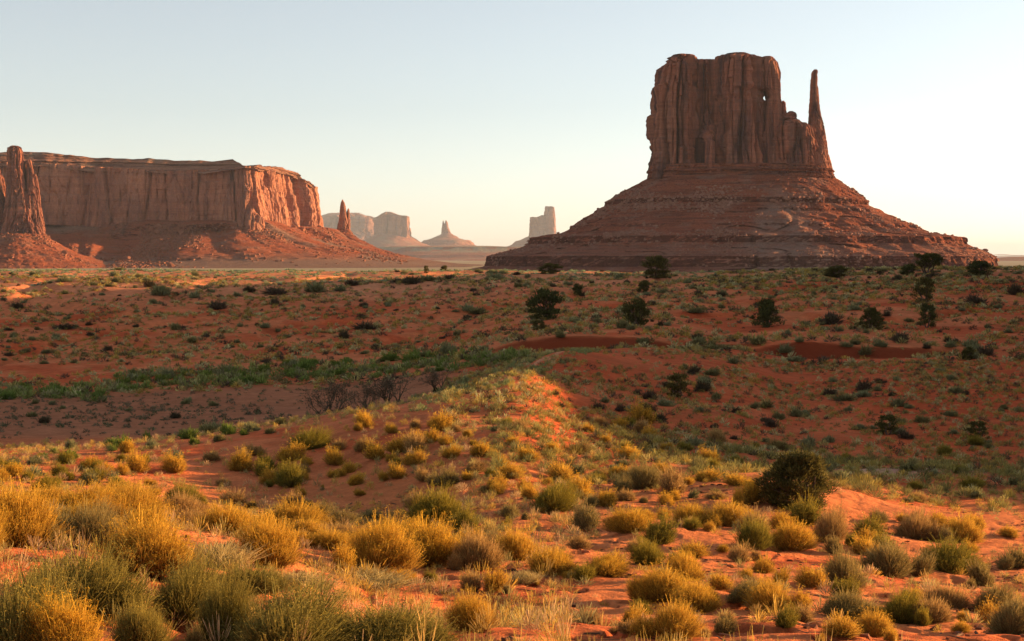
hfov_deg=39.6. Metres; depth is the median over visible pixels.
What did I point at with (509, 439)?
rabbitbrush
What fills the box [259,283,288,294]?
blackbrush
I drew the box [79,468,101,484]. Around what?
sagebrush
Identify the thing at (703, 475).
rabbitbrush
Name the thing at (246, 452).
dry shrub
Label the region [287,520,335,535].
dry shrub
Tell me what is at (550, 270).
juniper tree
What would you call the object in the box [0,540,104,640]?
sand sage
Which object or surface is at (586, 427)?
rabbitbrush
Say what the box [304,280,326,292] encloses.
sagebrush
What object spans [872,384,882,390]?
sagebrush
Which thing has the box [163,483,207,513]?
dry shrub
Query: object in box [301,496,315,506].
sagebrush
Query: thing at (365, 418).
rabbitbrush
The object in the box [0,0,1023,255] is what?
sky
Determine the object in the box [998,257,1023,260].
hills
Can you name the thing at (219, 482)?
dry shrub
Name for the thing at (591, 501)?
sagebrush
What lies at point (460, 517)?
rabbitbrush
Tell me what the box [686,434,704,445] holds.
sagebrush
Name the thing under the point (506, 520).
rabbitbrush
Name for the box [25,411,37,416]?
sagebrush
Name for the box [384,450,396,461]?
rabbitbrush
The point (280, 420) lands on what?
sagebrush
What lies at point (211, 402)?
sagebrush
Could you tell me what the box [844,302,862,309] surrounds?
sagebrush
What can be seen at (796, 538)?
rabbitbrush
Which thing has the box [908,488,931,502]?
dry shrub
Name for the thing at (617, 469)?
rabbitbrush
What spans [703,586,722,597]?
rabbitbrush
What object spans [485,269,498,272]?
sagebrush
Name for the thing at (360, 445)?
dry shrub
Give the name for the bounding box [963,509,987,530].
rabbitbrush
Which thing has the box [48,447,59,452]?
willow shrub
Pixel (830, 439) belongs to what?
sagebrush
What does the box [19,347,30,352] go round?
sagebrush
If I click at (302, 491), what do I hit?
rabbitbrush
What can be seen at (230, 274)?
green grass
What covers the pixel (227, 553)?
grass clump
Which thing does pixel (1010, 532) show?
rabbitbrush
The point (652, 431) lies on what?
rabbitbrush
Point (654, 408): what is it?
blackbrush
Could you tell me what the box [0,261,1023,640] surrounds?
ground
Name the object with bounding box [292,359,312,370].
willow shrub
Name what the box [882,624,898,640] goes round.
rabbitbrush
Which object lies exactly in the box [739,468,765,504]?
rabbitbrush
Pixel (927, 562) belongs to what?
sagebrush
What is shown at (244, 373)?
willow shrub
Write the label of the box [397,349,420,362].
willow shrub
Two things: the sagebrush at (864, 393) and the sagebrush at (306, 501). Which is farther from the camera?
the sagebrush at (864, 393)
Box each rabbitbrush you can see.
[0,456,14,466]
[0,458,72,548]
[0,464,8,480]
[0,496,18,550]
[1,459,28,476]
[14,575,115,640]
[16,480,79,504]
[20,467,35,480]
[31,471,54,489]
[48,473,63,483]
[49,460,68,476]
[50,475,124,511]
[50,476,62,487]
[55,447,77,463]
[57,495,104,521]
[59,468,75,480]
[76,455,91,469]
[76,466,110,479]
[82,452,107,468]
[86,498,206,579]
[91,457,101,468]
[91,472,180,513]
[96,460,114,471]
[96,476,136,494]
[106,475,125,485]
[108,493,133,519]
[114,451,127,461]
[114,458,129,475]
[117,436,136,452]
[121,448,151,472]
[122,500,177,531]
[142,452,151,461]
[142,478,158,485]
[153,504,178,520]
[157,449,187,472]
[160,476,209,503]
[188,496,261,535]
[197,493,208,504]
[224,501,311,568]
[225,446,253,471]
[227,504,257,524]
[243,518,271,531]
[250,456,272,476]
[253,451,277,469]
[254,506,279,528]
[255,493,340,526]
[258,462,278,484]
[264,478,273,486]
[271,453,307,487]
[272,437,312,461]
[274,509,296,528]
[277,458,294,472]
[282,423,337,449]
[282,512,332,534]
[288,527,319,544]
[293,482,308,496]
[294,465,311,480]
[298,455,313,465]
[308,525,358,549]
[321,444,346,464]
[326,466,347,477]
[327,533,357,573]
[332,504,427,570]
[338,457,356,472]
[346,471,367,485]
[346,523,373,540]
[351,406,374,426]
[353,420,364,430]
[353,488,367,495]
[361,437,386,459]
[365,518,402,531]
[377,471,389,480]
[377,512,398,524]
[382,422,400,432]
[382,431,405,452]
[382,565,418,584]
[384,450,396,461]
[385,459,408,478]
[391,455,402,464]
[396,509,428,531]
[399,476,467,527]
[399,507,465,567]
[400,446,428,465]
[406,427,424,437]
[420,425,443,443]
[420,567,437,581]
[428,405,454,430]
[436,431,453,444]
[440,585,503,632]
[441,440,462,458]
[447,501,481,533]
[455,524,486,543]
[460,469,473,479]
[462,428,473,436]
[468,439,479,444]
[468,439,493,456]
[482,564,508,591]
[483,465,495,476]
[485,471,509,488]
[489,478,505,494]
[491,453,511,466]
[492,460,525,477]
[493,520,542,560]
[498,514,514,530]
[502,416,512,425]
[504,435,520,444]
[513,443,542,460]
[516,475,533,491]
[519,480,539,499]
[519,542,579,575]
[525,473,588,512]
[543,457,580,480]
[544,439,562,453]
[561,569,573,578]
[563,471,596,499]
[570,559,597,580]
[576,545,638,577]
[581,421,594,432]
[591,471,606,482]
[595,501,653,533]
[596,485,618,506]
[599,433,611,443]
[606,462,631,477]
[611,415,629,426]
[614,442,640,459]
[618,440,633,448]
[620,600,643,622]
[622,414,637,423]
[622,535,668,564]
[624,572,648,602]
[625,396,658,424]
[627,558,690,602]
[627,607,656,638]
[628,596,655,614]
[630,505,659,521]
[639,505,683,544]
[640,421,658,437]
[644,592,707,639]
[651,460,673,472]
[655,489,676,505]
[655,503,672,518]
[659,441,673,449]
[663,573,725,612]
[664,545,708,581]
[665,547,691,566]
[667,497,709,526]
[670,488,680,500]
[676,440,694,450]
[678,537,712,557]
[681,514,701,529]
[682,476,695,484]
[691,465,724,481]
[696,443,722,461]
[702,496,749,526]
[702,520,716,531]
[703,457,722,467]
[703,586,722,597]
[705,508,723,527]
[706,568,734,590]
[716,542,729,551]
[720,471,749,485]
[725,452,745,463]
[732,483,744,506]
[732,511,779,550]
[737,570,796,613]
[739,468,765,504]
[739,565,752,577]
[750,554,775,573]
[768,508,795,528]
[768,513,822,551]
[769,563,791,582]
[771,596,803,628]
[782,488,829,526]
[787,585,815,608]
[790,559,830,587]
[816,632,825,640]
[818,608,864,638]
[819,562,829,574]
[825,571,863,597]
[839,451,850,459]
[843,532,856,546]
[846,531,878,554]
[850,509,890,537]
[851,604,898,637]
[854,524,881,540]
[868,526,898,550]
[875,580,928,623]
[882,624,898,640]
[894,512,905,521]
[904,478,924,489]
[909,584,924,601]
[911,528,987,574]
[912,602,932,625]
[927,506,949,528]
[934,441,955,455]
[942,511,987,543]
[950,461,970,473]
[950,618,974,632]
[955,609,970,620]
[956,474,987,487]
[961,537,981,552]
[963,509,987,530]
[964,556,989,573]
[967,432,985,445]
[974,594,1001,622]
[997,522,1021,538]
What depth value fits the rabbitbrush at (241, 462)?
53.34 m
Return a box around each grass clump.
[37,504,69,514]
[185,537,274,569]
[277,567,352,594]
[323,560,436,592]
[508,568,546,583]
[539,604,562,614]
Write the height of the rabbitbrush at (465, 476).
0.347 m
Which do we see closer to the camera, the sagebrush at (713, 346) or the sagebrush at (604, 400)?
the sagebrush at (604, 400)
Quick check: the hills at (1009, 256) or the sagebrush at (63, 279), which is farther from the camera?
the hills at (1009, 256)
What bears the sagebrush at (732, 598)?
on the ground at (854, 505)
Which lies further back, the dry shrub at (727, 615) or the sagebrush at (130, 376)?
the sagebrush at (130, 376)
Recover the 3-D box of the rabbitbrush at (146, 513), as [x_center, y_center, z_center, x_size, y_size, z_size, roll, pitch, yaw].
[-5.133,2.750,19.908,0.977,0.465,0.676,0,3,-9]
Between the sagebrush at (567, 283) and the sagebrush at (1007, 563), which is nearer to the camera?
the sagebrush at (1007, 563)
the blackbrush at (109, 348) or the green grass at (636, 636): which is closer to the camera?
the green grass at (636, 636)
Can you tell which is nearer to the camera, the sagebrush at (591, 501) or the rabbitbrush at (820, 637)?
the rabbitbrush at (820, 637)
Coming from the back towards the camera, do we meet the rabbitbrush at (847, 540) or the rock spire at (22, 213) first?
the rock spire at (22, 213)
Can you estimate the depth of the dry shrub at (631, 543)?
27.40 m
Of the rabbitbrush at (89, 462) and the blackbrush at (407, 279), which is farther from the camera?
the blackbrush at (407, 279)
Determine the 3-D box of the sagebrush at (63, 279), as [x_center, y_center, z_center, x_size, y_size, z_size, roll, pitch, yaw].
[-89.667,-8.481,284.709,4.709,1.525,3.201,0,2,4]
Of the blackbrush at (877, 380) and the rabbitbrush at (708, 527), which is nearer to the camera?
the rabbitbrush at (708, 527)
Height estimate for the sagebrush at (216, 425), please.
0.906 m
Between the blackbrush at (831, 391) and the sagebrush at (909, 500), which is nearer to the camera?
the sagebrush at (909, 500)
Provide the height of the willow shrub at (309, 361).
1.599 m
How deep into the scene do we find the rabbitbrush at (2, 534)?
15.66 m
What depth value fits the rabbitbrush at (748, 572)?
23.14 m
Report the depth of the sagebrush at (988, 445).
75.76 m
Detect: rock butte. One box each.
[364,212,429,246]
[422,220,475,245]
[468,52,997,272]
[507,206,555,246]
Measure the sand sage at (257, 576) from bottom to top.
0.430 m
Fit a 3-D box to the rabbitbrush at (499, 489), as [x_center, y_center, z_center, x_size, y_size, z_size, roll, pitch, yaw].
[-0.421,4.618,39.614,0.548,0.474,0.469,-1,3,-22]
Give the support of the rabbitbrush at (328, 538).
on the ground at (854, 505)
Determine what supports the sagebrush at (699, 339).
on the ground at (854, 505)
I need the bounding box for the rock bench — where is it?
[376,246,519,260]
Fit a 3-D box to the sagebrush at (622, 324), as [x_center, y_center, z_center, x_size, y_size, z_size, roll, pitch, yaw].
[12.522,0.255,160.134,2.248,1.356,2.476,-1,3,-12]
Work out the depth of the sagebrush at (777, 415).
87.25 m
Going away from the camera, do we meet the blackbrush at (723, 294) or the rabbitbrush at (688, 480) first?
the rabbitbrush at (688, 480)
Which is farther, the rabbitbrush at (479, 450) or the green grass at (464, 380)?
the green grass at (464, 380)
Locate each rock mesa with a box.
[0,152,482,267]
[321,213,373,240]
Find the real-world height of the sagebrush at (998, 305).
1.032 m
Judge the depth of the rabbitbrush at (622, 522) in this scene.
30.80 m
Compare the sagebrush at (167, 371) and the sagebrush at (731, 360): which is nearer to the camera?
the sagebrush at (731, 360)
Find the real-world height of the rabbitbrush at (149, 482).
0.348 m
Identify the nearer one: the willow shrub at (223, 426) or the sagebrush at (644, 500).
the sagebrush at (644, 500)
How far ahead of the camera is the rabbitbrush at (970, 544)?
33.31 m
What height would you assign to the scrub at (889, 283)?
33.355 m
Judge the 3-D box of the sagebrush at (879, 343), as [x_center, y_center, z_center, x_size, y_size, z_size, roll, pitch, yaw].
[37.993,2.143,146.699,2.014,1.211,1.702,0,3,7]
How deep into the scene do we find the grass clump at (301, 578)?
17.48 m
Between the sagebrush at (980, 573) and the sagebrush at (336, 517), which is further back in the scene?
the sagebrush at (336, 517)
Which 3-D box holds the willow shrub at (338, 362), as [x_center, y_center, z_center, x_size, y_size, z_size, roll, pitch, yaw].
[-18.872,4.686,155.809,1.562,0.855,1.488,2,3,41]
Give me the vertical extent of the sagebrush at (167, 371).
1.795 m
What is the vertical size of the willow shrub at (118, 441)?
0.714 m
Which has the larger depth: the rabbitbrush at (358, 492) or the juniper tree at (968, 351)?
the juniper tree at (968, 351)
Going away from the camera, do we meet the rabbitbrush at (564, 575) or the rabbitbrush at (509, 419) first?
the rabbitbrush at (564, 575)
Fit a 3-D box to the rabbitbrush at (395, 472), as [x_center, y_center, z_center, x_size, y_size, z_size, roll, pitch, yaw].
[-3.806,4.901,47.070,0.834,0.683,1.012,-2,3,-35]
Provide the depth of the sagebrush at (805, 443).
72.70 m
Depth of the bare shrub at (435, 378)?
106.38 m
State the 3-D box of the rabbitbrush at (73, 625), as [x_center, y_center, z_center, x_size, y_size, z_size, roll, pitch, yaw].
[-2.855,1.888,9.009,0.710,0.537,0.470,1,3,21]
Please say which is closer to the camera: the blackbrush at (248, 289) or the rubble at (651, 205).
the blackbrush at (248, 289)
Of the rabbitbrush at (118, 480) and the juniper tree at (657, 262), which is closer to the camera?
the rabbitbrush at (118, 480)
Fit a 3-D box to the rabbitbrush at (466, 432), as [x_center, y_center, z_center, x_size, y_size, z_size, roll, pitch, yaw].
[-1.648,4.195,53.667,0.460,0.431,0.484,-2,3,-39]
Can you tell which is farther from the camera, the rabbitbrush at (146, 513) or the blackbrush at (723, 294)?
the blackbrush at (723, 294)
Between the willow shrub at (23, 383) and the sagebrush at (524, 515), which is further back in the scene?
the willow shrub at (23, 383)
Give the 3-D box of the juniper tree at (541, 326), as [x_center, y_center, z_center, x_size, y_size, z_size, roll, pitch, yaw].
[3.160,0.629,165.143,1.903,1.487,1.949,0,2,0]
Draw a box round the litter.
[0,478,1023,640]
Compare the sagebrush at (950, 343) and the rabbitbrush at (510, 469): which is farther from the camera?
the sagebrush at (950, 343)
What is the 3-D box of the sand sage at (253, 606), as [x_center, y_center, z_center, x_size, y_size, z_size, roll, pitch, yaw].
[-2.420,2.576,12.795,0.589,0.319,0.452,0,3,-9]
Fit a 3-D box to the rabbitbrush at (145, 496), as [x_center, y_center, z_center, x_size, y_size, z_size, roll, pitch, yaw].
[-9.504,4.332,35.270,2.692,1.282,2.219,-1,3,-25]
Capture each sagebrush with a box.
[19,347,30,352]
[23,462,45,476]
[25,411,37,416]
[25,456,41,464]
[26,335,35,340]
[27,271,40,275]
[29,454,42,462]
[40,349,50,353]
[41,519,68,549]
[50,332,60,338]
[54,275,74,281]
[55,491,133,549]
[63,437,75,447]
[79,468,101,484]
[81,497,123,520]
[103,467,123,482]
[109,269,120,275]
[111,276,123,281]
[123,373,141,379]
[144,437,156,448]
[145,283,173,295]
[149,298,157,303]
[153,365,176,376]
[166,447,184,457]
[170,322,181,329]
[171,539,209,580]
[177,428,188,433]
[180,398,189,403]
[183,616,204,640]
[186,336,196,342]
[188,290,202,297]
[200,423,216,433]
[203,420,225,428]
[207,400,218,405]
[212,361,238,373]
[212,432,226,441]
[236,321,243,326]
[239,420,260,431]
[243,498,257,508]
[258,321,272,327]
[264,427,275,433]
[274,417,287,424]
[280,332,290,337]
[287,356,298,366]
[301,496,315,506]
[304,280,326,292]
[311,498,336,515]
[324,504,365,525]
[333,283,348,290]
[354,365,367,372]
[355,507,384,521]
[418,350,430,356]
[420,274,435,280]
[426,470,438,485]
[431,463,462,486]
[437,342,457,353]
[451,329,461,335]
[458,302,475,310]
[467,305,486,314]
[483,271,508,279]
[484,528,505,542]
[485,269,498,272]
[489,424,503,430]
[499,269,508,273]
[499,499,521,517]
[501,580,511,593]
[513,282,522,287]
[521,509,528,519]
[553,327,566,337]
[562,281,573,284]
[566,496,604,529]
[569,439,596,453]
[571,315,583,322]
[571,464,585,473]
[583,493,599,505]
[591,469,601,474]
[600,395,608,402]
[612,458,629,465]
[613,455,665,488]
[613,472,634,492]
[614,271,625,278]
[615,317,629,328]
[616,305,625,312]
[625,321,636,329]
[636,337,649,343]
[638,496,647,502]
[642,324,654,330]
[655,288,668,292]
[655,559,674,576]
[656,398,678,406]
[678,364,689,369]
[685,306,707,312]
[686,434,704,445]
[686,488,701,498]
[688,335,709,344]
[692,404,706,411]
[695,375,711,382]
[697,342,733,349]
[702,368,721,375]
[709,486,721,492]
[710,609,739,634]
[711,391,721,398]
[723,573,762,601]
[725,583,744,603]
[726,356,740,363]
[748,334,767,344]
[748,400,760,408]
[760,399,775,407]
[763,435,790,449]
[772,410,786,419]
[776,341,795,352]
[786,355,805,361]
[789,404,804,416]
[794,338,804,341]
[799,433,818,445]
[801,441,813,447]
[810,583,879,619]
[819,541,869,588]
[821,435,836,442]
[822,532,846,554]
[828,391,859,400]
[829,377,838,381]
[830,469,850,480]
[839,339,854,346]
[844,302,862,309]
[844,405,852,410]
[849,339,860,344]
[852,389,875,396]
[853,423,866,429]
[855,529,917,577]
[857,343,875,354]
[860,598,884,616]
[867,505,889,523]
[871,339,889,346]
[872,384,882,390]
[889,395,910,406]
[889,425,907,434]
[896,417,906,423]
[897,459,920,470]
[901,497,913,502]
[903,404,913,408]
[904,317,913,321]
[908,545,940,576]
[913,415,930,422]
[930,468,939,475]
[937,524,957,542]
[941,486,948,492]
[942,410,959,416]
[943,338,958,346]
[946,374,956,379]
[947,385,964,392]
[948,427,958,433]
[961,337,981,346]
[963,555,995,586]
[965,577,977,589]
[966,341,982,349]
[967,489,988,498]
[969,574,1022,611]
[971,351,980,358]
[980,587,1023,634]
[983,443,994,447]
[993,303,1002,307]
[993,543,1023,568]
[995,551,1017,569]
[999,404,1009,409]
[1003,328,1012,332]
[1007,476,1021,484]
[1011,269,1023,273]
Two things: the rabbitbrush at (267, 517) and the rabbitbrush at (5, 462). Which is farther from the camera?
the rabbitbrush at (5, 462)
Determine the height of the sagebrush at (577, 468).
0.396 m
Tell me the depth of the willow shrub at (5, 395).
125.18 m
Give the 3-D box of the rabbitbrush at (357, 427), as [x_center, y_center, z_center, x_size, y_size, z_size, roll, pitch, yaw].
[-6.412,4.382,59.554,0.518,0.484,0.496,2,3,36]
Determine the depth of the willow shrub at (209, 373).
148.87 m
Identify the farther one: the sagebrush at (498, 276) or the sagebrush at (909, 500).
the sagebrush at (498, 276)
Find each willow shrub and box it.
[0,388,19,399]
[17,379,32,387]
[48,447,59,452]
[49,383,62,389]
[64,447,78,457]
[89,391,104,396]
[103,443,118,450]
[104,437,117,445]
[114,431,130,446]
[115,376,132,383]
[138,371,151,381]
[142,430,151,439]
[154,373,167,381]
[175,425,200,438]
[187,436,200,444]
[196,370,214,376]
[219,421,238,433]
[222,423,236,434]
[237,366,246,375]
[237,429,249,435]
[241,373,254,382]
[257,364,271,371]
[282,367,295,375]
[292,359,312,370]
[297,357,317,367]
[326,367,350,374]
[333,359,342,366]
[341,357,351,362]
[380,351,400,360]
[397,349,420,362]
[434,356,450,365]
[479,351,495,357]
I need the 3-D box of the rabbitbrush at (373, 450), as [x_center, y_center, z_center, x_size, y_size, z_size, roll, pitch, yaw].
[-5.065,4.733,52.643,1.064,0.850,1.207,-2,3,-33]
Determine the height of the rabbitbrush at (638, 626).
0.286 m
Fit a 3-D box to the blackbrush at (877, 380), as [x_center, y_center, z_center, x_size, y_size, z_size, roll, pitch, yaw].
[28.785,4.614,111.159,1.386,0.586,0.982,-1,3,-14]
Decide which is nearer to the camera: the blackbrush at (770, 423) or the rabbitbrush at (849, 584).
the rabbitbrush at (849, 584)
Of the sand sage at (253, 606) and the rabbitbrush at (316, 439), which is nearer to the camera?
the sand sage at (253, 606)
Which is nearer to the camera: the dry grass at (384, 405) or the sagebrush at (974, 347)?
the dry grass at (384, 405)
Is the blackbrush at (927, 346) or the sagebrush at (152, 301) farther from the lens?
the sagebrush at (152, 301)
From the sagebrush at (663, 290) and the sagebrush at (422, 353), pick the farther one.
the sagebrush at (663, 290)
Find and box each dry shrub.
[90,462,109,476]
[149,483,163,491]
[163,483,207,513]
[165,503,204,530]
[195,499,209,514]
[200,448,220,460]
[214,474,231,485]
[214,483,251,505]
[237,442,266,455]
[238,445,252,459]
[280,488,305,506]
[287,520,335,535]
[299,462,310,472]
[317,518,364,536]
[329,438,348,450]
[352,434,374,451]
[399,427,429,452]
[401,485,428,508]
[409,417,421,428]
[413,464,432,481]
[446,518,511,570]
[446,546,464,570]
[451,423,460,431]
[458,567,483,591]
[462,455,489,472]
[479,481,488,492]
[513,418,529,431]
[564,529,592,549]
[573,607,603,623]
[591,412,610,426]
[609,625,617,633]
[613,614,637,634]
[615,488,639,501]
[623,535,647,551]
[631,416,651,432]
[655,459,690,493]
[699,625,713,637]
[701,489,730,498]
[705,425,726,442]
[719,609,736,621]
[726,541,754,561]
[733,501,771,529]
[749,546,762,560]
[793,602,816,622]
[809,497,853,542]
[889,501,939,539]
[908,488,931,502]
[909,589,960,623]
[919,577,977,609]
[923,518,942,541]
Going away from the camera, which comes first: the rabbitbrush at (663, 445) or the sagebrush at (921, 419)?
the rabbitbrush at (663, 445)
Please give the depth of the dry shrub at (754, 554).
27.32 m
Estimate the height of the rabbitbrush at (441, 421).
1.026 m
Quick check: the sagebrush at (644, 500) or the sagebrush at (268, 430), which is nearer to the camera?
the sagebrush at (644, 500)
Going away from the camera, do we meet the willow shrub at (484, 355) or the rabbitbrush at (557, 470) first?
the rabbitbrush at (557, 470)
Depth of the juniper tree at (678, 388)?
91.54 m
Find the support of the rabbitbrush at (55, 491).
on the ground at (854, 505)
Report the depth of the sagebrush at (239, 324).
218.70 m
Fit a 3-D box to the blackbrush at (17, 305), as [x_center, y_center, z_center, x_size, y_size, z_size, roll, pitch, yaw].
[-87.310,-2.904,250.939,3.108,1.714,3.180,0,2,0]
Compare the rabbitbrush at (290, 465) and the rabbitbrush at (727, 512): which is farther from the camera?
the rabbitbrush at (290, 465)
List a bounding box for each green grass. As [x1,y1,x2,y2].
[0,268,715,285]
[0,345,531,402]
[403,626,908,640]
[405,347,601,411]
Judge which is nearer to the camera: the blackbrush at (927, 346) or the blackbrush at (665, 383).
the blackbrush at (665, 383)
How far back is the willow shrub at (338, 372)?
142.56 m
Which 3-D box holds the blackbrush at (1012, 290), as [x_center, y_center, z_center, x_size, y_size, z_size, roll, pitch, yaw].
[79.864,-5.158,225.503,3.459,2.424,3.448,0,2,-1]
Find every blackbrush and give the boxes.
[9,301,25,308]
[36,415,49,422]
[50,322,79,328]
[84,330,94,335]
[103,345,112,350]
[142,278,155,286]
[169,411,181,418]
[207,300,227,309]
[240,286,255,291]
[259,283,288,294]
[269,296,278,304]
[338,328,349,338]
[344,279,358,285]
[351,319,376,329]
[356,313,366,317]
[358,301,368,306]
[371,343,378,349]
[401,275,422,283]
[441,274,455,278]
[593,402,605,409]
[614,403,627,411]
[632,387,641,394]
[637,433,654,446]
[640,388,659,399]
[643,402,658,411]
[646,300,656,304]
[654,412,668,421]
[660,378,675,386]
[687,363,702,373]
[689,332,702,338]
[693,380,712,390]
[715,291,725,296]
[731,406,742,412]
[763,414,780,427]
[816,311,844,324]
[821,388,837,395]
[854,377,873,390]
[873,377,887,382]
[882,308,891,315]
[890,331,911,340]
[892,273,903,279]
[893,336,908,342]
[896,427,915,439]
[923,344,931,348]
[961,389,971,394]
[965,291,984,303]
[976,345,995,355]
[1005,280,1023,294]
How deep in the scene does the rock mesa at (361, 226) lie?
22348.09 m
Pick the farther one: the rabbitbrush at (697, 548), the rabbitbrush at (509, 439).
the rabbitbrush at (509, 439)
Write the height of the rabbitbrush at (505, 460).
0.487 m
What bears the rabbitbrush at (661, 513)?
on the ground at (854, 505)
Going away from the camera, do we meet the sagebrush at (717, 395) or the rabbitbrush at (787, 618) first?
the rabbitbrush at (787, 618)
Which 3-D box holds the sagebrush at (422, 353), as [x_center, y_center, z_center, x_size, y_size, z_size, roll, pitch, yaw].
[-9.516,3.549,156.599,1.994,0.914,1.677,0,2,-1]
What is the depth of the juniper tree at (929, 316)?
171.33 m
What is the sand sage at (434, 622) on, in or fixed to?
on the ground at (854, 505)
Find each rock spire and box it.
[0,145,105,268]
[0,170,5,230]
[337,200,379,248]
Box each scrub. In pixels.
[0,265,1023,397]
[0,373,423,438]
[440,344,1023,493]
[697,264,1023,297]
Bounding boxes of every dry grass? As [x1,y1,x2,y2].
[0,374,604,539]
[0,426,1023,632]
[0,483,581,640]
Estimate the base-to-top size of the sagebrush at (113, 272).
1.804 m
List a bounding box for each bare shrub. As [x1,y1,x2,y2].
[302,377,358,414]
[349,385,382,408]
[362,373,416,403]
[418,370,451,391]
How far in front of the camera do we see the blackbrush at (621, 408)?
78.62 m
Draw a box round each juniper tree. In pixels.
[424,265,428,273]
[525,287,564,319]
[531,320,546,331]
[536,263,563,273]
[572,283,582,294]
[621,297,650,325]
[636,279,649,291]
[640,254,672,278]
[666,372,691,396]
[749,297,784,327]
[752,447,836,510]
[822,265,848,277]
[855,306,884,329]
[874,414,898,434]
[899,263,917,275]
[910,276,935,301]
[914,252,944,274]
[918,303,937,327]
[961,346,975,359]
[964,420,990,438]
[965,260,993,274]
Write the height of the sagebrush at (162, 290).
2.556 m
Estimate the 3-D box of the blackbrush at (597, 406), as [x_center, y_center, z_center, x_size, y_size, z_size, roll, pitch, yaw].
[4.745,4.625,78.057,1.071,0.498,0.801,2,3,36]
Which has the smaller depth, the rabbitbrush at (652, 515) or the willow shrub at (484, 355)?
the rabbitbrush at (652, 515)
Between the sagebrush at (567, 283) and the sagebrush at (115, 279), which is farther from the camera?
the sagebrush at (115, 279)
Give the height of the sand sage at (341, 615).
0.477 m
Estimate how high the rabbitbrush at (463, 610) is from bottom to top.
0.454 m
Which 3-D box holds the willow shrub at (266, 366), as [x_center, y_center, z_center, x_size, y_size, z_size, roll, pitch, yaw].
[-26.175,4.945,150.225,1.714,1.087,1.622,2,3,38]
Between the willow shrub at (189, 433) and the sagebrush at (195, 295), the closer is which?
the willow shrub at (189, 433)
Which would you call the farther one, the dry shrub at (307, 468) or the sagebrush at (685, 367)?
the sagebrush at (685, 367)
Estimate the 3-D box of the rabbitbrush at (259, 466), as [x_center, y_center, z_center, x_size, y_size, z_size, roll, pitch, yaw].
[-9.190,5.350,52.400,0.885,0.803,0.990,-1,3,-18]
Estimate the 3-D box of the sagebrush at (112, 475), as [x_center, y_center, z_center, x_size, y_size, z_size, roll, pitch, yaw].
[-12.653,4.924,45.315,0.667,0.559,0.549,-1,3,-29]
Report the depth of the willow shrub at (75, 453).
56.17 m
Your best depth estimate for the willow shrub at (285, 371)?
144.02 m
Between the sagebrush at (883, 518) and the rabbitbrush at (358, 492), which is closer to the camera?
the sagebrush at (883, 518)
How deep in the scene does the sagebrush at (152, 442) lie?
61.47 m
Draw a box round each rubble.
[0,232,104,268]
[56,222,407,267]
[491,185,999,266]
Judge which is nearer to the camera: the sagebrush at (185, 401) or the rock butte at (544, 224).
the sagebrush at (185, 401)
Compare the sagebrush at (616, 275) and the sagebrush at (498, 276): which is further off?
the sagebrush at (498, 276)
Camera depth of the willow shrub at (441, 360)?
134.20 m
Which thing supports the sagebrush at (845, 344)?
on the ground at (854, 505)
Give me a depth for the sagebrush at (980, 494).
47.69 m
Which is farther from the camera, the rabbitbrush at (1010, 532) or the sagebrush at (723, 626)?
the rabbitbrush at (1010, 532)
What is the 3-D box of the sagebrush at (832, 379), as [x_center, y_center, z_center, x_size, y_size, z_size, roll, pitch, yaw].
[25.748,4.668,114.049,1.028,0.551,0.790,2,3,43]
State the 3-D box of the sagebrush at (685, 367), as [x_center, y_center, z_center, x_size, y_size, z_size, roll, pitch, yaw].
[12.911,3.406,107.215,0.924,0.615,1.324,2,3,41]
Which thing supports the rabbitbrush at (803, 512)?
on the ground at (854, 505)
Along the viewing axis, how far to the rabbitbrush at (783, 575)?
22.74 m
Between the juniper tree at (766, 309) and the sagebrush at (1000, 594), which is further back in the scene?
the juniper tree at (766, 309)
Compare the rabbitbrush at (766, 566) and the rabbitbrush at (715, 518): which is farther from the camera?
the rabbitbrush at (715, 518)
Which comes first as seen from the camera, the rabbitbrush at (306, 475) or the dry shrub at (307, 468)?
the rabbitbrush at (306, 475)
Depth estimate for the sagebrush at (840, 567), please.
22.75 m
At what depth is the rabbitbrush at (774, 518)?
34.55 m
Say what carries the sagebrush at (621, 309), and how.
on the ground at (854, 505)
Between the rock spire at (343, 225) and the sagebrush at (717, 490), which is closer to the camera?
the sagebrush at (717, 490)
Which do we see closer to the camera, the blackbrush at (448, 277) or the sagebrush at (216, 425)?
the sagebrush at (216, 425)
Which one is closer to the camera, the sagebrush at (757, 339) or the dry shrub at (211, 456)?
the dry shrub at (211, 456)
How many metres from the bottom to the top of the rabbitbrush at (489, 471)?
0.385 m
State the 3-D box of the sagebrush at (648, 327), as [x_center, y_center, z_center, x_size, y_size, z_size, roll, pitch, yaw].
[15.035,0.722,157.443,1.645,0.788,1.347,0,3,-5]
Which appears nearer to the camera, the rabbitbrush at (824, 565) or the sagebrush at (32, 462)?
the rabbitbrush at (824, 565)
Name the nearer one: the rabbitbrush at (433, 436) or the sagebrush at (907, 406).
the rabbitbrush at (433, 436)
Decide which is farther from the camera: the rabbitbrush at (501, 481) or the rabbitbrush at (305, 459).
the rabbitbrush at (305, 459)
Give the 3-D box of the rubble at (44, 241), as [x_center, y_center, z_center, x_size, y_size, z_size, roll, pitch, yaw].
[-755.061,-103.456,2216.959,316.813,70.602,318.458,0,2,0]
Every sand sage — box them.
[0,529,174,623]
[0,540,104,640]
[106,586,177,640]
[142,541,243,622]
[188,554,265,640]
[204,557,299,595]
[206,559,377,640]
[245,587,269,618]
[298,596,358,637]
[327,591,471,640]
[395,610,458,640]
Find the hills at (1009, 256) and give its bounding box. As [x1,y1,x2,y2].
[995,254,1023,257]
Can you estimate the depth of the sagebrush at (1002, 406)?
95.66 m

